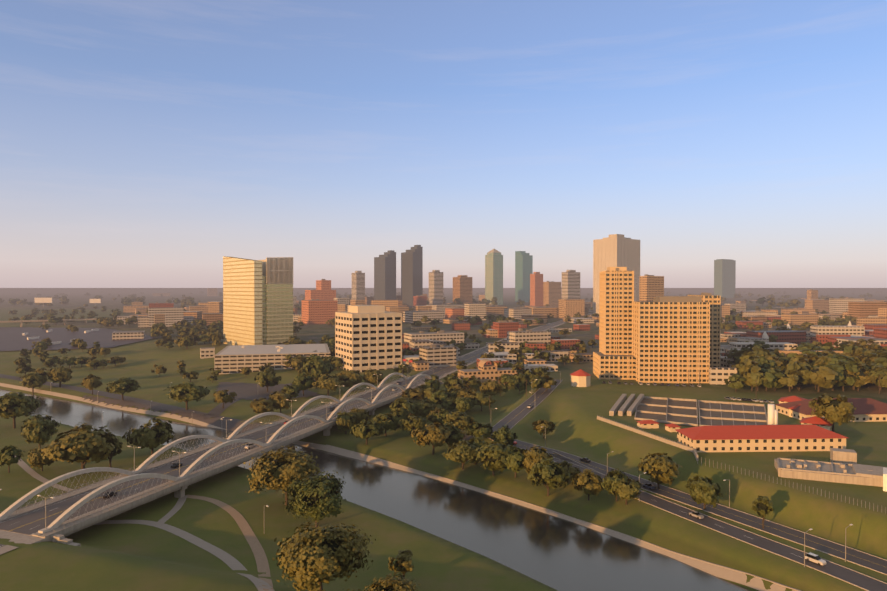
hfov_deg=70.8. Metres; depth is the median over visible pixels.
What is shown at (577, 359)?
tree
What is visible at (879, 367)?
tree
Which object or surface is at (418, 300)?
building
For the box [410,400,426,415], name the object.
tree
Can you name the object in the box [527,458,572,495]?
tree
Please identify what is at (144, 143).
sky
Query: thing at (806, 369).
tree
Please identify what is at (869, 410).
building
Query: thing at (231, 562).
path
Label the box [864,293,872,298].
tree
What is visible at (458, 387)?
tree
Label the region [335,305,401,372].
office building
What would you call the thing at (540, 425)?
tree
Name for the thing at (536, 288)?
building
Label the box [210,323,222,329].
tree
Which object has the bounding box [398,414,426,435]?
tree
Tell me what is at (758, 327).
tree
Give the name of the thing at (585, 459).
dark car
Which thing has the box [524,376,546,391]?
tree
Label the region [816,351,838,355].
tree
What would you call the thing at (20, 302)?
tree
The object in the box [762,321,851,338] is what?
steeples
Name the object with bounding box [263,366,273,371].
tree
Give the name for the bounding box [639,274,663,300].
building
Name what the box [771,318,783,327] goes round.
tree
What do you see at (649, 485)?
car
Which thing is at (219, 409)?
street
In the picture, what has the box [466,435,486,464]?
tree
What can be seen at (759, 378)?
tree
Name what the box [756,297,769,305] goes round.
tree
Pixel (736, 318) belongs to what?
tree
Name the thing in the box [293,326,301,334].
tree
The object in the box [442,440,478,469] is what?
tree
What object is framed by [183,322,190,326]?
tree
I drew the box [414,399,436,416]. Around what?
tree
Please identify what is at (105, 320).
tree
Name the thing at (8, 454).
tree
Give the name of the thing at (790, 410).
plant
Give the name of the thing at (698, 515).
car
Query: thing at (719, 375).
building
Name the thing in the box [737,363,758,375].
tree
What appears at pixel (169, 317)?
city building
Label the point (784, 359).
tree
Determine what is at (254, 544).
path
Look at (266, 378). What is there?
tree
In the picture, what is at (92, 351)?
tree
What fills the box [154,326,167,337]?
tree
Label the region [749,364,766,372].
tree
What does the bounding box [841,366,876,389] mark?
tree
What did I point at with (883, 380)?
tree
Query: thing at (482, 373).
building
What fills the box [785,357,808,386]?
tree
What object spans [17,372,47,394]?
tree
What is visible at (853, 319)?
tree
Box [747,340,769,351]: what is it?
tree
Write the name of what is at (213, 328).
tree
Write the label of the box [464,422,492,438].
tree
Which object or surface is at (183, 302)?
tree
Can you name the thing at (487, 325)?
tree
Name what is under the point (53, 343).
trailers
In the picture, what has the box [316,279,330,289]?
salmon hospital
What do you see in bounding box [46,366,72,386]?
tree
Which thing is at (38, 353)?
tree
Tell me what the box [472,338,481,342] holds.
tree
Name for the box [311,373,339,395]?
tree
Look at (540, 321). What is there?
tree
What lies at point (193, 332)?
tree
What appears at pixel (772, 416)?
plant silo
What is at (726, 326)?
tree
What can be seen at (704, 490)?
tree
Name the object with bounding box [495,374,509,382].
tree
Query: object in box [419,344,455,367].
office building
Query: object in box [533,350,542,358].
tree
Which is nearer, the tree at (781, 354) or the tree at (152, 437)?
the tree at (152, 437)
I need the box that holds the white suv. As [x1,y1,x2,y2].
[805,552,825,565]
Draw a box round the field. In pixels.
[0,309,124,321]
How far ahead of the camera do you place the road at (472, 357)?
563.08 m
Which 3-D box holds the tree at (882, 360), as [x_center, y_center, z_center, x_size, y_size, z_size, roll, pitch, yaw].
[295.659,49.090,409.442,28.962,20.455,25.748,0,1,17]
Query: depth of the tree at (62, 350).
655.43 m
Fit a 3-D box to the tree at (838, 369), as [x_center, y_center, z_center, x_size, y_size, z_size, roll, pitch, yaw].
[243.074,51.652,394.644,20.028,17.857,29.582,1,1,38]
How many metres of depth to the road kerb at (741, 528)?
185.07 m
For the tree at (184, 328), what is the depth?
796.55 m
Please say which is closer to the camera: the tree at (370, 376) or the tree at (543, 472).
the tree at (543, 472)
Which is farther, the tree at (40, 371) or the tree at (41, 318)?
the tree at (41, 318)
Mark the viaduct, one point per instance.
(43, 321)
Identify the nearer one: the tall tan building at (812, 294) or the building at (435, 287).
the tall tan building at (812, 294)
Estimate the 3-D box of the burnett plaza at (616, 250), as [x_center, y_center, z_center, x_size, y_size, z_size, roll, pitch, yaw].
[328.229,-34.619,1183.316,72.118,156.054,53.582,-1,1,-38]
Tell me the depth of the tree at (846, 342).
562.74 m
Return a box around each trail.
[0,383,325,449]
[322,445,793,590]
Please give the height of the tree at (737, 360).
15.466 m
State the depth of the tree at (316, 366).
442.14 m
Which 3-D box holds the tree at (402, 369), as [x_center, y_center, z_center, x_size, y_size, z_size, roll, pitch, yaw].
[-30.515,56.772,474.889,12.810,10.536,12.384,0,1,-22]
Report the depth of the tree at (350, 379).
432.12 m
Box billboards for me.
[34,298,100,306]
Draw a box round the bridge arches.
[0,373,431,533]
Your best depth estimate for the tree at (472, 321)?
954.91 m
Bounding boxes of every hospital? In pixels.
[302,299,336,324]
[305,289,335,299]
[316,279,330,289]
[779,350,871,356]
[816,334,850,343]
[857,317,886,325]
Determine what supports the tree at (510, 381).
on the ground
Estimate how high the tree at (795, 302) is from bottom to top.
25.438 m
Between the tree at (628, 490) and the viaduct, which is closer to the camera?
the tree at (628, 490)
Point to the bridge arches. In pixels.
(55, 523)
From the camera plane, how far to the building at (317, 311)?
1012.36 m
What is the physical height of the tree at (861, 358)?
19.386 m
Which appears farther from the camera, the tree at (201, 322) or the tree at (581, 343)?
the tree at (201, 322)
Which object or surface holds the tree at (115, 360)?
on the ground
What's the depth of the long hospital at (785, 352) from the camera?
477.72 m
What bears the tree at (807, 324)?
on the ground
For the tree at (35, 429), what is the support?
on the ground
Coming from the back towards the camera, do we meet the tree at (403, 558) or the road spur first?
the road spur
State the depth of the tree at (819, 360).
415.03 m
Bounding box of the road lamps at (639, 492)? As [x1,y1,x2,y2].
[51,370,852,566]
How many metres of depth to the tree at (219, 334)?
726.12 m
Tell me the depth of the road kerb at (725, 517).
191.26 m
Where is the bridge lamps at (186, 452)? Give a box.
[0,365,429,528]
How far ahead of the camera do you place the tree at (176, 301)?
2019.60 m
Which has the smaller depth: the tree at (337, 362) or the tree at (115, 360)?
the tree at (337, 362)
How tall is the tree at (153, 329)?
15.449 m
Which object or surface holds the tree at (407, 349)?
on the ground
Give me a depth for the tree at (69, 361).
567.29 m
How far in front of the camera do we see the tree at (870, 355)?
422.57 m
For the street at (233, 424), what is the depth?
384.42 m
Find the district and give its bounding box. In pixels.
[720,309,886,355]
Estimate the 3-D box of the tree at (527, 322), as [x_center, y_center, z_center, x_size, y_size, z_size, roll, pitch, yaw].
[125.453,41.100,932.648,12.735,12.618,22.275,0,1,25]
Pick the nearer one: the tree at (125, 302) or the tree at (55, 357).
the tree at (55, 357)
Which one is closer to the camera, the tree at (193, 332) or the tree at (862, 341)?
the tree at (862, 341)
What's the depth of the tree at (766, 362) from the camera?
416.82 m
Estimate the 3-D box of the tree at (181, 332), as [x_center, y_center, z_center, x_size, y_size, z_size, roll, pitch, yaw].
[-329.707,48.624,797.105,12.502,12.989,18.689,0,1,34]
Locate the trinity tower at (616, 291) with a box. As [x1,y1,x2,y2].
[599,267,633,354]
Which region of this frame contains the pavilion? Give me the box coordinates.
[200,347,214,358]
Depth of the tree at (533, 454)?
237.11 m
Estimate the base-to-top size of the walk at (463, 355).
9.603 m
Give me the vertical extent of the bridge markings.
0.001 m
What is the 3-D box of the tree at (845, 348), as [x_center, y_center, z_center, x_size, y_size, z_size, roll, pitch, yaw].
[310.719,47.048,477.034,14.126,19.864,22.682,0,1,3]
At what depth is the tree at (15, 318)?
1145.86 m
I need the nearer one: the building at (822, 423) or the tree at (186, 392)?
the building at (822, 423)
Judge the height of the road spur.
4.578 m
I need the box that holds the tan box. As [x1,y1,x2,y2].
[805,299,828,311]
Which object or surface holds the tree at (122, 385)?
on the ground
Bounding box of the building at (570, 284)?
[562,270,579,298]
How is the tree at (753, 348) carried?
on the ground
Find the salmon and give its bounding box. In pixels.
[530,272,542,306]
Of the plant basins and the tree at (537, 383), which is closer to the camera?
the plant basins
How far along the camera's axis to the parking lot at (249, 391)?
442.11 m
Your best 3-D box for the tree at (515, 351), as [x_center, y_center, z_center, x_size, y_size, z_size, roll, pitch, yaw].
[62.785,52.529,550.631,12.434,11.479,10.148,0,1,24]
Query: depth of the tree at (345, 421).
312.10 m
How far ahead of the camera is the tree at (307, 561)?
132.57 m
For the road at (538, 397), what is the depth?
202.13 m
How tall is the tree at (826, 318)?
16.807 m
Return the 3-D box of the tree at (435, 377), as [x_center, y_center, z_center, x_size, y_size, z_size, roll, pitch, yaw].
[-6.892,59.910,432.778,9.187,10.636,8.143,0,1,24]
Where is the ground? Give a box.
[0,288,886,590]
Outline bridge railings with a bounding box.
[2,380,420,533]
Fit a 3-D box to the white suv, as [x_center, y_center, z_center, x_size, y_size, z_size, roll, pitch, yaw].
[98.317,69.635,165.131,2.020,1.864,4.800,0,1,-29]
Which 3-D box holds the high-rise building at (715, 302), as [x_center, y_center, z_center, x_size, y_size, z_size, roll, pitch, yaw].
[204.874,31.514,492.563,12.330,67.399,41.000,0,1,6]
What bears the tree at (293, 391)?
on the ground
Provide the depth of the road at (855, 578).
177.93 m
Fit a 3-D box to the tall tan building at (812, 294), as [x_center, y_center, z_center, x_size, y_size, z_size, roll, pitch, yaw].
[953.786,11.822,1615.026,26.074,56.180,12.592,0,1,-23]
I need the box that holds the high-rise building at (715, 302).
[688,293,720,366]
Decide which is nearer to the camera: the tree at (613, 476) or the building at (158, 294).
the tree at (613, 476)
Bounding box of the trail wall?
[327,445,800,590]
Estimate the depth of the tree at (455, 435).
280.75 m
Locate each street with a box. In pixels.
[0,374,443,431]
[204,383,291,419]
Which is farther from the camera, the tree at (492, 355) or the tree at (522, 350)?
the tree at (522, 350)
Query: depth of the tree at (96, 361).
555.01 m
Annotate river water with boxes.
[0,389,750,590]
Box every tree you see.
[0,391,41,427]
[0,445,24,472]
[8,299,18,304]
[9,316,19,320]
[13,357,27,364]
[15,359,30,368]
[16,299,27,305]
[16,363,34,374]
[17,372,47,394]
[19,349,31,356]
[21,414,60,447]
[27,447,57,470]
[30,348,39,355]
[33,368,46,376]
[34,350,43,358]
[35,341,48,349]
[36,315,47,319]
[38,423,115,473]
[39,324,50,328]
[40,351,49,362]
[43,359,60,367]
[44,338,51,345]
[46,356,58,362]
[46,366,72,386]
[47,313,54,318]
[48,317,62,322]
[58,348,70,353]
[61,356,74,367]
[67,326,78,331]
[73,339,82,344]
[74,356,87,366]
[76,341,87,350]
[81,374,102,394]
[86,359,104,369]
[87,312,94,318]
[87,348,97,355]
[93,317,103,324]
[93,342,99,347]
[98,436,124,467]
[99,348,110,356]
[100,317,114,323]
[103,321,113,326]
[105,377,141,399]
[106,356,122,365]
[113,320,123,326]
[121,297,134,301]
[121,299,130,305]
[122,417,174,454]
[125,318,135,325]
[150,325,158,332]
[151,331,159,338]
[151,364,166,373]
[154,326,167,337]
[154,340,165,346]
[158,335,173,342]
[163,382,209,409]
[164,341,173,348]
[173,298,180,303]
[176,336,197,348]
[177,319,187,326]
[177,329,190,335]
[177,360,185,369]
[177,366,185,374]
[180,299,186,305]
[182,327,189,335]
[182,337,193,348]
[182,371,199,381]
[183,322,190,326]
[189,329,197,335]
[191,319,199,324]
[193,335,201,341]
[197,334,211,343]
[198,319,206,325]
[198,329,206,334]
[206,332,220,341]
[206,375,217,382]
[207,326,216,332]
[208,331,222,340]
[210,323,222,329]
[211,370,219,375]
[212,338,221,345]
[213,389,236,407]
[238,367,251,374]
[243,446,324,504]
[249,397,273,416]
[254,369,280,391]
[259,364,269,370]
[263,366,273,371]
[267,390,292,412]
[272,519,375,590]
[278,470,345,526]
[281,384,300,397]
[284,354,302,369]
[287,337,300,343]
[291,355,306,369]
[292,372,316,395]
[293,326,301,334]
[293,365,301,371]
[298,355,335,388]
[306,340,316,343]
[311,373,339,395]
[321,334,330,341]
[322,338,334,346]
[325,319,334,326]
[327,357,343,369]
[335,369,361,388]
[335,411,358,433]
[349,407,370,424]
[349,418,383,444]
[362,368,384,385]
[363,571,419,590]
[373,413,401,435]
[388,549,413,578]
[389,397,419,415]
[389,406,409,425]
[394,364,410,374]
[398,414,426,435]
[402,348,412,355]
[402,351,415,355]
[402,388,423,400]
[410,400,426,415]
[411,320,421,326]
[411,422,450,454]
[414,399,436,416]
[421,315,430,323]
[422,387,438,398]
[424,378,439,389]
[426,407,438,420]
[428,326,439,331]
[429,319,438,324]
[429,408,443,424]
[430,374,439,382]
[430,389,455,407]
[430,408,450,424]
[441,397,455,412]
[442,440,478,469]
[443,374,454,386]
[444,422,465,445]
[445,377,460,388]
[445,388,458,396]
[445,411,477,430]
[445,412,466,423]
[446,339,455,345]
[450,378,464,386]
[450,382,469,393]
[452,397,474,411]
[453,298,462,304]
[454,343,464,350]
[456,361,467,369]
[456,388,476,405]
[462,377,481,388]
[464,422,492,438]
[465,316,480,324]
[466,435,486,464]
[467,317,476,325]
[470,441,514,475]
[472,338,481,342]
[472,392,495,410]
[478,326,487,336]
[480,379,503,395]
[483,323,491,328]
[484,315,495,319]
[486,353,496,357]
[491,297,497,304]
[491,425,516,446]
[494,341,503,351]
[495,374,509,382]
[499,445,525,477]
[501,377,514,388]
[502,362,513,367]
[504,317,517,321]
[509,348,521,356]
[511,364,524,375]
[512,374,525,381]
[514,361,527,369]
[514,380,525,392]
[517,347,532,352]
[520,341,526,347]
[521,446,555,473]
[522,368,535,383]
[523,319,532,326]
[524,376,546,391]
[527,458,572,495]
[531,318,543,322]
[531,367,548,375]
[532,419,554,437]
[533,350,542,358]
[540,352,554,360]
[541,376,556,390]
[547,345,557,350]
[554,342,561,348]
[557,355,570,362]
[559,328,570,334]
[559,460,580,482]
[571,469,603,500]
[572,354,583,363]
[575,341,585,346]
[578,346,586,352]
[587,339,596,347]
[601,468,631,501]
[609,478,641,504]
[636,452,682,488]
[685,475,723,509]
[721,323,732,329]
[724,374,745,390]
[725,315,732,321]
[725,350,743,358]
[726,352,746,364]
[730,358,760,370]
[731,315,742,320]
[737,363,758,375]
[738,360,760,390]
[739,349,775,360]
[741,344,761,351]
[742,367,767,390]
[744,323,754,328]
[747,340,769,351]
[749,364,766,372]
[750,356,775,367]
[751,495,773,527]
[755,324,763,330]
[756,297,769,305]
[762,369,784,390]
[762,372,778,390]
[765,356,782,365]
[769,334,777,341]
[770,351,784,356]
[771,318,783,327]
[772,356,789,362]
[774,369,809,391]
[779,366,792,388]
[780,302,793,308]
[784,361,814,390]
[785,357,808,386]
[788,348,821,358]
[790,299,800,307]
[793,353,813,358]
[796,342,821,349]
[802,322,814,327]
[805,357,816,383]
[808,393,855,431]
[809,366,839,391]
[810,355,830,364]
[812,341,821,345]
[813,364,844,390]
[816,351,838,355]
[817,320,827,325]
[818,315,829,322]
[819,342,835,350]
[822,349,835,354]
[823,355,853,365]
[827,353,860,364]
[830,317,846,324]
[833,340,855,345]
[836,344,863,355]
[836,360,858,390]
[837,353,856,356]
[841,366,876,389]
[843,363,867,390]
[851,317,856,324]
[851,345,878,357]
[852,354,878,362]
[856,338,875,349]
[857,362,873,386]
[863,345,877,351]
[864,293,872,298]
[865,352,886,360]
[866,359,886,386]
[868,369,886,389]
[872,343,886,349]
[872,365,886,384]
[874,355,886,363]
[877,375,886,387]
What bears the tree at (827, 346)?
on the ground
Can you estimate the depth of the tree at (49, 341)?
724.96 m
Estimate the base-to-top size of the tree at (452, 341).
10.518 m
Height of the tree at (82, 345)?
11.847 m
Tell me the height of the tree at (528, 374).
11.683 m
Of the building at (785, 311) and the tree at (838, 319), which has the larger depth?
the building at (785, 311)
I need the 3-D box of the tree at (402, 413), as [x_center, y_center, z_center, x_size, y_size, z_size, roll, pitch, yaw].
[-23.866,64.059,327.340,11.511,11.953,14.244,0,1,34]
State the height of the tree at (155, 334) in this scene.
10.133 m
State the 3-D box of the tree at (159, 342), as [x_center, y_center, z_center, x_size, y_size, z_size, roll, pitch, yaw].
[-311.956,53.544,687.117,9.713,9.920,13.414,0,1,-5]
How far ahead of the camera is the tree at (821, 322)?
814.09 m
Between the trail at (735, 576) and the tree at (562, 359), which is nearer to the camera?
the trail at (735, 576)
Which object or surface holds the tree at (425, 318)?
on the ground
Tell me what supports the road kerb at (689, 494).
on the ground
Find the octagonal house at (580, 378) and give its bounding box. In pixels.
[570,369,590,386]
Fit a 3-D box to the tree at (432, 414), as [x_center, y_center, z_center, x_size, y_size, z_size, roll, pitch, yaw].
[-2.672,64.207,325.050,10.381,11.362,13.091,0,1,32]
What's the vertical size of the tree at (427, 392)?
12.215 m
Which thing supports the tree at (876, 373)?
on the ground
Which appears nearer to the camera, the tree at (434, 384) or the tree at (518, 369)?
the tree at (434, 384)
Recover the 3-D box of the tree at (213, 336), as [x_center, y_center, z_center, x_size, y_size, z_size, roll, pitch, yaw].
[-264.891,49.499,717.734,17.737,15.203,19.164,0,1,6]
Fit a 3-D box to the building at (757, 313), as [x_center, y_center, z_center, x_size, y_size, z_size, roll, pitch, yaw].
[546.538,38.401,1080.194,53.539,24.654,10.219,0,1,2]
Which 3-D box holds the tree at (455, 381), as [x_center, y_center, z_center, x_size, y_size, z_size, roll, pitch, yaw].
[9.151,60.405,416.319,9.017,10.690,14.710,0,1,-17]
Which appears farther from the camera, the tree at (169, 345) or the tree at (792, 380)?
the tree at (169, 345)
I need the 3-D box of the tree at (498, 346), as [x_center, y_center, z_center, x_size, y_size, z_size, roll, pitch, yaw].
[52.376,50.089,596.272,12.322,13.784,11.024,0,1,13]
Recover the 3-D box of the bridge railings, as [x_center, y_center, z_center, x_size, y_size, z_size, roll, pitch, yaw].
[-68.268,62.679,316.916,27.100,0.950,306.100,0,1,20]
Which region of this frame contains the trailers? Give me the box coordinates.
[22,329,98,344]
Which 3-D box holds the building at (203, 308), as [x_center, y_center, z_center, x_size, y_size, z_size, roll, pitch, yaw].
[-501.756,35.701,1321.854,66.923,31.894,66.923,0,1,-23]
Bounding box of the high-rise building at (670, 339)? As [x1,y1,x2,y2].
[632,296,709,382]
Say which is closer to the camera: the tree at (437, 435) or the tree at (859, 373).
the tree at (437, 435)
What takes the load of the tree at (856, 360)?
on the ground
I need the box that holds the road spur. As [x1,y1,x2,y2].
[431,427,497,440]
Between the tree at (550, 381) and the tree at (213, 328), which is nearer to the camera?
the tree at (550, 381)
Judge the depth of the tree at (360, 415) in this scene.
325.43 m
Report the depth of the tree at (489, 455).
242.71 m
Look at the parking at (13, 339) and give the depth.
824.33 m
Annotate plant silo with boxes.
[768,404,777,424]
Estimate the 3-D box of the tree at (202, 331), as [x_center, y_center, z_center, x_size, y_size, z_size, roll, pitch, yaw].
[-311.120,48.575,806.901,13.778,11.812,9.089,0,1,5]
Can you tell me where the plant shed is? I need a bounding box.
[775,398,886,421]
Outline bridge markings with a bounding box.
[4,379,424,534]
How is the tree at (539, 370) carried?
on the ground
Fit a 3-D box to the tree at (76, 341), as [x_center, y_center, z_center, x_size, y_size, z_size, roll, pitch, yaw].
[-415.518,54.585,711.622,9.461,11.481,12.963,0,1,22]
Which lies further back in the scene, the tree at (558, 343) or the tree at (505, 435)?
the tree at (558, 343)
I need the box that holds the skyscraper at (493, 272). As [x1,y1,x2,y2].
[485,249,502,304]
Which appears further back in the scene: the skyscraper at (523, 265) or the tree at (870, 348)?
the skyscraper at (523, 265)
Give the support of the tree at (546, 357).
on the ground
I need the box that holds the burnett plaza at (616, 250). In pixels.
[593,234,639,313]
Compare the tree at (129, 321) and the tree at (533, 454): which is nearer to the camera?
the tree at (533, 454)
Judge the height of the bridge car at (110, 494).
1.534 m
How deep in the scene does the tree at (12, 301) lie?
2042.55 m
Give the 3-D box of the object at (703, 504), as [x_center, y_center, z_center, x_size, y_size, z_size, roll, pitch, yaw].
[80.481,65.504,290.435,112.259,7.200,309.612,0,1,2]
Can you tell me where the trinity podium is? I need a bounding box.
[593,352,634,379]
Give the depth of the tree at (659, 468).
220.63 m
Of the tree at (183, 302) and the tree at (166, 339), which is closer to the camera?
the tree at (166, 339)
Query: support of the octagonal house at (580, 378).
on the ground
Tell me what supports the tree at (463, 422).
on the ground
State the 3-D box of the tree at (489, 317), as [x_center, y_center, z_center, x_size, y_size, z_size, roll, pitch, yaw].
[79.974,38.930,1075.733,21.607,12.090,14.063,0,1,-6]
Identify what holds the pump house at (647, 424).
on the ground
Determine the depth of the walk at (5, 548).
161.11 m
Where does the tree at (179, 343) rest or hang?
on the ground
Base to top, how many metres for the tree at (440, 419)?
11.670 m
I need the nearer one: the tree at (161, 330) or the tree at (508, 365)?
the tree at (508, 365)
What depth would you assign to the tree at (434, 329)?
785.23 m
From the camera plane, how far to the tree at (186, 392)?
374.73 m
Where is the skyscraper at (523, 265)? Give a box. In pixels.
[515,251,532,301]
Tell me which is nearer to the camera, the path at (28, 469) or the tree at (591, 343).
the path at (28, 469)
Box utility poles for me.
[410,347,879,434]
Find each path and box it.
[15,456,73,491]
[65,520,274,590]
[158,496,186,522]
[185,495,272,590]
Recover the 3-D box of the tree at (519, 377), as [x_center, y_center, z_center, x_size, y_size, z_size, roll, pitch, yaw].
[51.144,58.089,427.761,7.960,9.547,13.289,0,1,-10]
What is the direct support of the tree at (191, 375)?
on the ground
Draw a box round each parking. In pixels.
[0,327,157,350]
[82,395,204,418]
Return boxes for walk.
[0,545,17,554]
[409,323,564,378]
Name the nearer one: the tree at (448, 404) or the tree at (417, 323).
the tree at (448, 404)
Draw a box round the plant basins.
[597,394,886,511]
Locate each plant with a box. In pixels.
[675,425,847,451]
[778,396,807,402]
[787,404,800,416]
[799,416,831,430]
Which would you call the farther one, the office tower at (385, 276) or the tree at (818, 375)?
the office tower at (385, 276)
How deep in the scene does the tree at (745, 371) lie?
391.42 m
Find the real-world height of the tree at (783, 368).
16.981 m
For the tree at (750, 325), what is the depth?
839.37 m
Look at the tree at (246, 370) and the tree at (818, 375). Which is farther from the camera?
the tree at (246, 370)
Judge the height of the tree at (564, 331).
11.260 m
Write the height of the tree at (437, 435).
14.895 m
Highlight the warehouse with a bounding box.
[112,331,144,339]
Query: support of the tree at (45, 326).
on the ground
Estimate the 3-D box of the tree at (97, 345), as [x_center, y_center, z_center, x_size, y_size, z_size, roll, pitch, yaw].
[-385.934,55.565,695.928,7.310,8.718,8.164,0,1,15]
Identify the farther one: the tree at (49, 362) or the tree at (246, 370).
the tree at (49, 362)
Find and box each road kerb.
[489,392,886,574]
[510,381,886,560]
[553,451,886,583]
[553,460,869,590]
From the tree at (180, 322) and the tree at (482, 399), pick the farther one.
the tree at (180, 322)
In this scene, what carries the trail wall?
on the ground
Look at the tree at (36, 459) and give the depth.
247.12 m
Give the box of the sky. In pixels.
[0,0,886,287]
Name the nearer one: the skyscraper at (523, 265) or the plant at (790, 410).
the plant at (790, 410)
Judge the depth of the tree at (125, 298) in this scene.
2184.88 m
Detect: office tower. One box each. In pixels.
[223,256,292,344]
[374,250,395,299]
[401,245,422,307]
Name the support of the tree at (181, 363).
on the ground
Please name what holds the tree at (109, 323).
on the ground
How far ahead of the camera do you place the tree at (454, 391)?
390.24 m
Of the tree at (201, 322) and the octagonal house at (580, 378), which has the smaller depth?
the octagonal house at (580, 378)
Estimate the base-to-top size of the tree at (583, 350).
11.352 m
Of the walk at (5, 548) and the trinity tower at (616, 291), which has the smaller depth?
the walk at (5, 548)
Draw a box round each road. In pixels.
[0,378,424,535]
[412,320,564,378]
[488,379,886,573]
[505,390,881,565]
[546,451,886,590]
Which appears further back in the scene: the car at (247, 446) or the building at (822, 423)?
the building at (822, 423)
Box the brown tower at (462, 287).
[453,275,471,304]
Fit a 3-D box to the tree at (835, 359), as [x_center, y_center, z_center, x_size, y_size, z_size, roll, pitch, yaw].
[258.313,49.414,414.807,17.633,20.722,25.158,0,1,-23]
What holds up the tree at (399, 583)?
on the ground
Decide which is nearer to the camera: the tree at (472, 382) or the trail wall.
the trail wall
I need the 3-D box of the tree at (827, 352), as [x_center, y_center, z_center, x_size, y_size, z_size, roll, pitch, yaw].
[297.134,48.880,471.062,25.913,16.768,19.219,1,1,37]
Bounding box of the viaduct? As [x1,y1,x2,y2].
[0,318,113,326]
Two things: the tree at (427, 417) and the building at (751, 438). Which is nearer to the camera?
the building at (751, 438)
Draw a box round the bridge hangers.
[9,374,429,519]
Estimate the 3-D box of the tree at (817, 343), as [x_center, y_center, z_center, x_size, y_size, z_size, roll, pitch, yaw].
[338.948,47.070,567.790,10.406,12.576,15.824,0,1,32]
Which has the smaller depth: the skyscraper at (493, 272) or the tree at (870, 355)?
the tree at (870, 355)
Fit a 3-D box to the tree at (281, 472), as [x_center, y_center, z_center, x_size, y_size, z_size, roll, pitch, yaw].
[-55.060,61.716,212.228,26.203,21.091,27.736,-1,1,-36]
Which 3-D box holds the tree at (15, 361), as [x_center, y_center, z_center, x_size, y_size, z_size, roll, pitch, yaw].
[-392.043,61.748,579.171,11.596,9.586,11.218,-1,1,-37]
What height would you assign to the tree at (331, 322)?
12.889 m
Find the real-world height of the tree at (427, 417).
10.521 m
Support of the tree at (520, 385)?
on the ground
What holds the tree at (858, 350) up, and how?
on the ground
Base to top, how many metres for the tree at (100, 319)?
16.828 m
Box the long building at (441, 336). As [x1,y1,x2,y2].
[404,330,463,346]
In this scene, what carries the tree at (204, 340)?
on the ground
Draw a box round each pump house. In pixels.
[636,420,659,428]
[665,423,680,431]
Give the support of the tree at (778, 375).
on the ground
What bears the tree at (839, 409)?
on the ground
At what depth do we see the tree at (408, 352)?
571.02 m
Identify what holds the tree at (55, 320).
on the ground
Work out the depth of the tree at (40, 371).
490.20 m
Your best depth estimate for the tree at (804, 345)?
490.56 m
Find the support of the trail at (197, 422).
on the ground
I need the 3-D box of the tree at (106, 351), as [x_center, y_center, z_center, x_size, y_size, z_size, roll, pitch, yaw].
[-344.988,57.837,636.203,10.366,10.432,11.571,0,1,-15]
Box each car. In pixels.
[102,491,116,497]
[171,463,182,467]
[245,443,254,448]
[580,457,590,462]
[642,483,654,488]
[689,511,703,518]
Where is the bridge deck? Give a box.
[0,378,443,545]
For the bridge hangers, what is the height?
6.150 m
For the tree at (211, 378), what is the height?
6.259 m
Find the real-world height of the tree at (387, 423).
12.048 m
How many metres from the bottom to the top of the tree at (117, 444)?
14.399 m
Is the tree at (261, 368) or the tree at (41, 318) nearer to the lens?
the tree at (261, 368)
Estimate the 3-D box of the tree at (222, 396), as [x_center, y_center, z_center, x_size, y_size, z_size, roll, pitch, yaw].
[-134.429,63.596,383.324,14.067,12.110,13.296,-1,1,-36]
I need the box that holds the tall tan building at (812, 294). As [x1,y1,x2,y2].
[807,289,817,298]
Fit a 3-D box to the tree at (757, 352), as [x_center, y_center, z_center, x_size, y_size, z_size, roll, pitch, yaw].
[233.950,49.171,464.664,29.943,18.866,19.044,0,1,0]
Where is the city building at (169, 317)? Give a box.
[117,294,886,327]
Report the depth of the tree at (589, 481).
215.46 m
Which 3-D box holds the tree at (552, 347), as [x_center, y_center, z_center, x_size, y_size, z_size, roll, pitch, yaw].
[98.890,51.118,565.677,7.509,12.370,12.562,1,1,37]
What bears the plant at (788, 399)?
on the ground
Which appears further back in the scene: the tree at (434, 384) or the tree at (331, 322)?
the tree at (331, 322)

